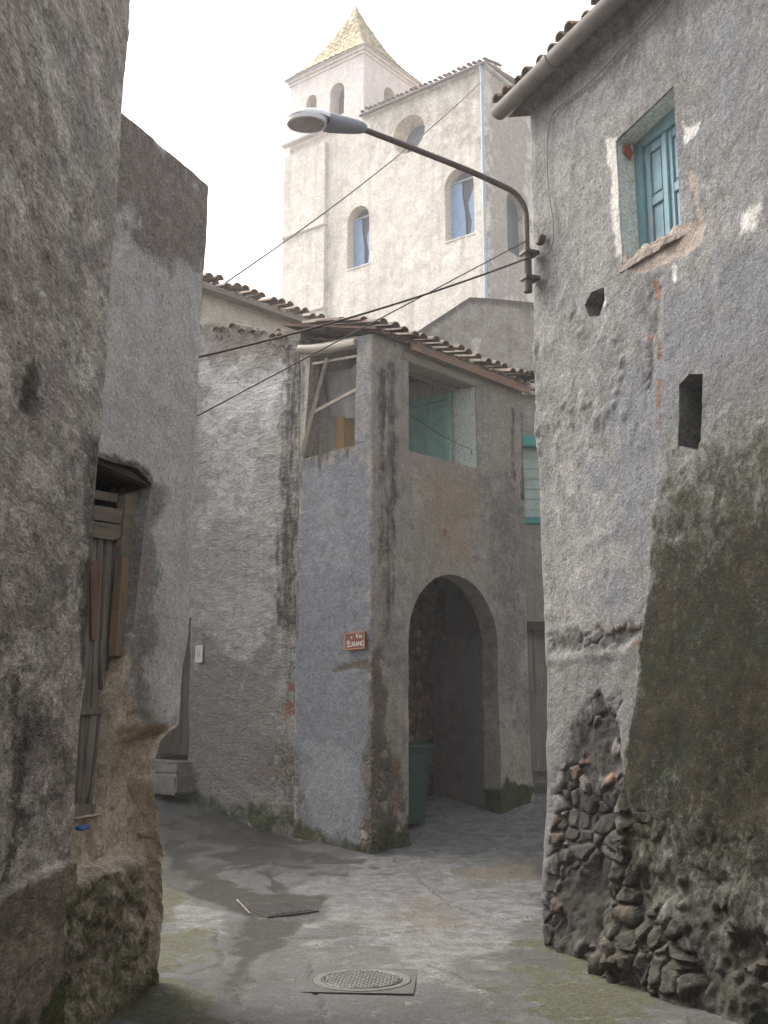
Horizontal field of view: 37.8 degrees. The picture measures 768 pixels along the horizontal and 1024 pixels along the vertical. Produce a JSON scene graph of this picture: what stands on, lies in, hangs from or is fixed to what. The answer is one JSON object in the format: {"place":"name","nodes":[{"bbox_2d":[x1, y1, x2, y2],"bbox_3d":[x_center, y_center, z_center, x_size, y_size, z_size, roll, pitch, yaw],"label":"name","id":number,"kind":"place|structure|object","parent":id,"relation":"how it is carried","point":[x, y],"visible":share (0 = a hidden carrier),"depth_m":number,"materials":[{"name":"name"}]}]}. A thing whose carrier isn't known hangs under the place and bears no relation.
{"place":"outdoors","nodes":[
{"label":"outdoors","id":0,"kind":"place"},
{"bbox_2d":[121,0,594,298],"label":"sky","id":1,"kind":"structure","parent":0,"point":[204,79],"materials":[{"name":"white"}]},
{"bbox_2d":[102,755,737,1023],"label":"ground","id":2,"kind":"structure","parent":0,"point":[448,904],"depth_m":8.81,"materials":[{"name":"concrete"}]},
{"bbox_2d":[0,0,129,1023],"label":"tall house","id":3,"kind":"structure","parent":2,"relation":"on","point":[62,67],"depth_m":5.50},
{"bbox_2d":[60,113,207,1023],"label":"crumbling house","id":4,"kind":"structure","parent":2,"relation":"on","point":[137,629],"depth_m":6.96,"materials":[{"name":"paint"}]},
{"bbox_2d":[75,825,88,830],"bbox_3d":[-1.663,1.741,6.176,0.047,0.028,0.094,-4,-11,19],"label":"crumpled wrapper","id":5,"kind":"object","parent":4,"relation":"on","point":[81,828],"visible":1,"depth_m":6.15,"materials":[{"name":"blue plastic"}]},
{"bbox_2d":[74,537,113,817],"bbox_3d":[-1.766,0.922,6.476,0.069,1.675,0.734,-4,-11,21],"label":"door","id":6,"kind":"structure","parent":4,"relation":"in","point":[97,659],"depth_m":6.60,"materials":[{"name":"brown wood"}]},
{"bbox_2d":[236,899,250,913],"bbox_3d":[-1.203,3.375,9.585,0.014,0.043,0.542,4,-11,-19],"label":"wooden stick","id":7,"kind":"object","parent":2,"relation":"on","point":[243,906],"visible":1,"depth_m":9.56,"materials":[{"name":"grey wood"}]},
{"bbox_2d":[161,272,333,757],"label":"cream house","id":8,"kind":"structure","parent":2,"relation":"on","point":[236,302],"depth_m":18.41,"materials":[{"name":"paint"}]},
{"bbox_2d":[242,901,318,917],"bbox_3d":[-0.884,3.401,9.537,0.526,0.090,0.444,5,-12,-27],"label":"drain cover","id":9,"kind":"object","parent":2,"relation":"on","point":[284,909],"visible":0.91,"depth_m":9.49,"materials":[{"name":"metal"}]},
{"bbox_2d":[153,321,419,835],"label":"house","id":10,"kind":"structure","parent":2,"relation":"on","point":[231,735],"depth_m":13.94,"materials":[{"name":"grey paint"}]},
{"bbox_2d":[157,620,190,754],"bbox_3d":[-2.700,2.304,14.761,0.833,1.750,0.052,-10,-14,42],"label":"door","id":11,"kind":"structure","parent":10,"relation":"in","point":[176,742],"depth_m":14.65,"materials":[{"name":"grey wood"}]},
{"bbox_2d":[195,645,202,662],"bbox_3d":[-2.358,1.808,14.271,0.150,0.220,0.008,-10,-14,42],"label":"notice","id":12,"kind":"object","parent":10,"relation":"attached to","point":[198,653],"visible":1,"depth_m":14.27,"materials":[{"name":"paper"}]},
{"bbox_2d":[301,967,417,995],"bbox_3d":[-0.141,3.027,7.186,0.690,0.067,0.690,-1,-11,4],"label":"manhole cover","id":13,"kind":"object","parent":2,"relation":"on","point":[373,981],"visible":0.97,"depth_m":7.11,"materials":[{"name":"metal"}]},
{"bbox_2d":[281,0,533,330],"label":"church","id":14,"kind":"structure","parent":2,"relation":"on","point":[406,224],"depth_m":36.70,"materials":[{"name":"paint"}]},
{"bbox_2d":[224,83,479,282],"bbox_3d":[-0.024,-8.456,26.762,0.030,12.741,15.587,-4,-11,22],"label":"overhead cable","id":15,"kind":"object","parent":14,"relation":"attached to","point":[253,263],"visible":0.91,"depth_m":23.99,"materials":[{"name":"brown rubber"}]},
{"bbox_2d":[353,210,368,267],"bbox_3d":[-0.638,-9.187,37.822,1.001,2.189,0.140,-8,-13,38],"label":"window","id":16,"kind":"structure","parent":14,"relation":"in","point":[361,224],"depth_m":37.90,"materials":[{"name":"blue glass"}]},
{"bbox_2d":[407,126,424,151],"bbox_3d":[1.153,-12.323,37.169,1.053,1.074,0.050,-8,-13,38],"label":"round window","id":17,"kind":"structure","parent":14,"relation":"in","point":[418,131],"depth_m":37.23,"materials":[{"name":"grey glass"}]},
{"bbox_2d":[450,173,474,239],"bbox_3d":[2.584,-9.627,35.297,1.154,2.381,0.140,-8,-13,38],"label":"window","id":18,"kind":"structure","parent":14,"relation":"in","point":[461,191],"depth_m":35.37,"materials":[{"name":"blue glass"}]},
{"bbox_2d":[507,195,518,256],"bbox_3d":[3.954,-9.106,35.815,0.050,2.249,1.239,-8,-13,38],"label":"window","id":19,"kind":"structure","parent":14,"relation":"in","point":[512,216],"depth_m":36.02,"materials":[{"name":"grey glass"}]},
{"bbox_2d":[283,316,533,853],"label":"corner house","id":20,"kind":"structure","parent":2,"relation":"on","point":[411,556],"depth_m":13.28,"materials":[{"name":"grey paint"}]},
{"bbox_2d":[324,364,356,417],"bbox_3d":[-0.311,-1.460,13.584,1.029,0.638,0.178,-8,-13,36],"label":"hanging sheet","id":21,"kind":"object","parent":20,"relation":"hanging from","point":[338,383],"visible":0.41,"depth_m":13.75,"materials":[{"name":"white fabric"}]},
{"bbox_2d":[336,416,353,449],"bbox_3d":[-0.478,-0.707,13.692,0.140,0.920,0.180,-10,-14,42],"label":"cupboard","id":22,"kind":"object","parent":20,"relation":"in","point":[344,432],"visible":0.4,"depth_m":13.68,"materials":[{"name":"paint"}]},
{"bbox_2d":[344,631,366,649],"bbox_3d":[-0.315,1.424,12.378,0.315,0.198,0.034,-10,-14,42],"label":"street sign","id":23,"kind":"object","parent":20,"relation":"attached to","point":[354,640],"visible":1,"depth_m":12.36,"materials":[{"name":"red metal"}]},
{"bbox_2d":[408,392,451,461],"bbox_3d":[0.587,-0.761,14.606,0.755,1.520,0.048,-10,-14,42],"label":"loggia door","id":24,"kind":"structure","parent":20,"relation":"in","point":[437,416],"depth_m":14.63,"materials":[{"name":"green paint"}]},
{"bbox_2d":[408,741,433,823],"bbox_3d":[0.212,3.208,13.259,0.639,0.960,0.510,-10,-14,42],"label":"wheelie bin","id":25,"kind":"object","parent":2,"relation":"on","point":[419,759],"visible":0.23,"depth_m":13.09,"materials":[{"name":"green plastic"}]},
{"bbox_2d":[417,297,534,393],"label":"gabled house","id":26,"kind":"structure","parent":2,"relation":"on","point":[501,330],"depth_m":18.89,"materials":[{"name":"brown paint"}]},
{"bbox_2d":[513,370,547,770],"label":"shutter house","id":27,"kind":"structure","parent":2,"relation":"on","point":[537,690],"depth_m":15.79,"materials":[{"name":"beige paint"}]},
{"bbox_2d":[527,631,547,770],"bbox_3d":[2.268,2.952,15.603,0.608,2.582,0.060,0,-10,0],"label":"door","id":28,"kind":"structure","parent":27,"relation":"in","point":[537,666],"depth_m":15.65,"materials":[{"name":"grey wood"}]},
{"bbox_2d":[491,0,767,1023],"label":"grey house","id":29,"kind":"structure","parent":2,"relation":"on","point":[651,356],"depth_m":7.48,"materials":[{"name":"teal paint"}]},
{"bbox_2d":[285,108,539,293],"bbox_3d":[0.273,-2.448,8.812,2.187,1.165,0.275,4,-11,-21],"label":"street lamp","id":30,"kind":"object","parent":29,"relation":"attached to","point":[308,120],"visible":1,"depth_m":8.82,"materials":[{"name":"grey metal"}]},
{"bbox_2d":[197,241,525,416],"bbox_3d":[-0.059,-1.442,8.444,2.734,1.824,0.010,5,-12,-26],"label":"overhead cable","id":31,"kind":"object","parent":30,"relation":"attached to","point":[354,332],"visible":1,"depth_m":8.31,"materials":[{"name":"brown rubber"}]},
{"bbox_2d":[199,257,528,357],"bbox_3d":[-0.053,-1.575,8.459,2.735,1.252,0.016,5,-12,-25],"label":"overhead cable","id":32,"kind":"object","parent":30,"relation":"attached to","point":[336,321],"visible":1,"depth_m":8.37,"materials":[{"name":"brown rubber"}]},
{"bbox_2d":[536,234,545,245],"bbox_3d":[1.280,-2.218,9.134,0.075,0.080,0.056,5,-11,-23],"label":"cable clip","id":33,"kind":"object","parent":29,"relation":"attached to","point":[541,238],"visible":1,"depth_m":9.11,"materials":[{"name":"grey rubber"}]},
{"bbox_2d":[538,111,555,257],"bbox_3d":[1.329,-2.663,9.130,0.010,1.171,0.332,5,-11,-23],"label":"wall cable","id":34,"kind":"object","parent":29,"relation":"attached to","point":[548,186],"depth_m":9.12,"materials":[{"name":"grey rubber"}]},
{"bbox_2d":[552,0,664,111],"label":"wall cable","id":35,"kind":"object","parent":29,"relation":"attached to","point":[615,54],"depth_m":8.37,"materials":[{"name":"black rubber"}]},
{"bbox_2d":[634,107,680,248],"bbox_3d":[2.033,-2.338,7.992,0.060,1.130,0.696,5,-11,-23],"label":"window","id":36,"kind":"structure","parent":29,"relation":"in","point":[655,154],"depth_m":8.11,"materials":[{"name":"teal paint"}]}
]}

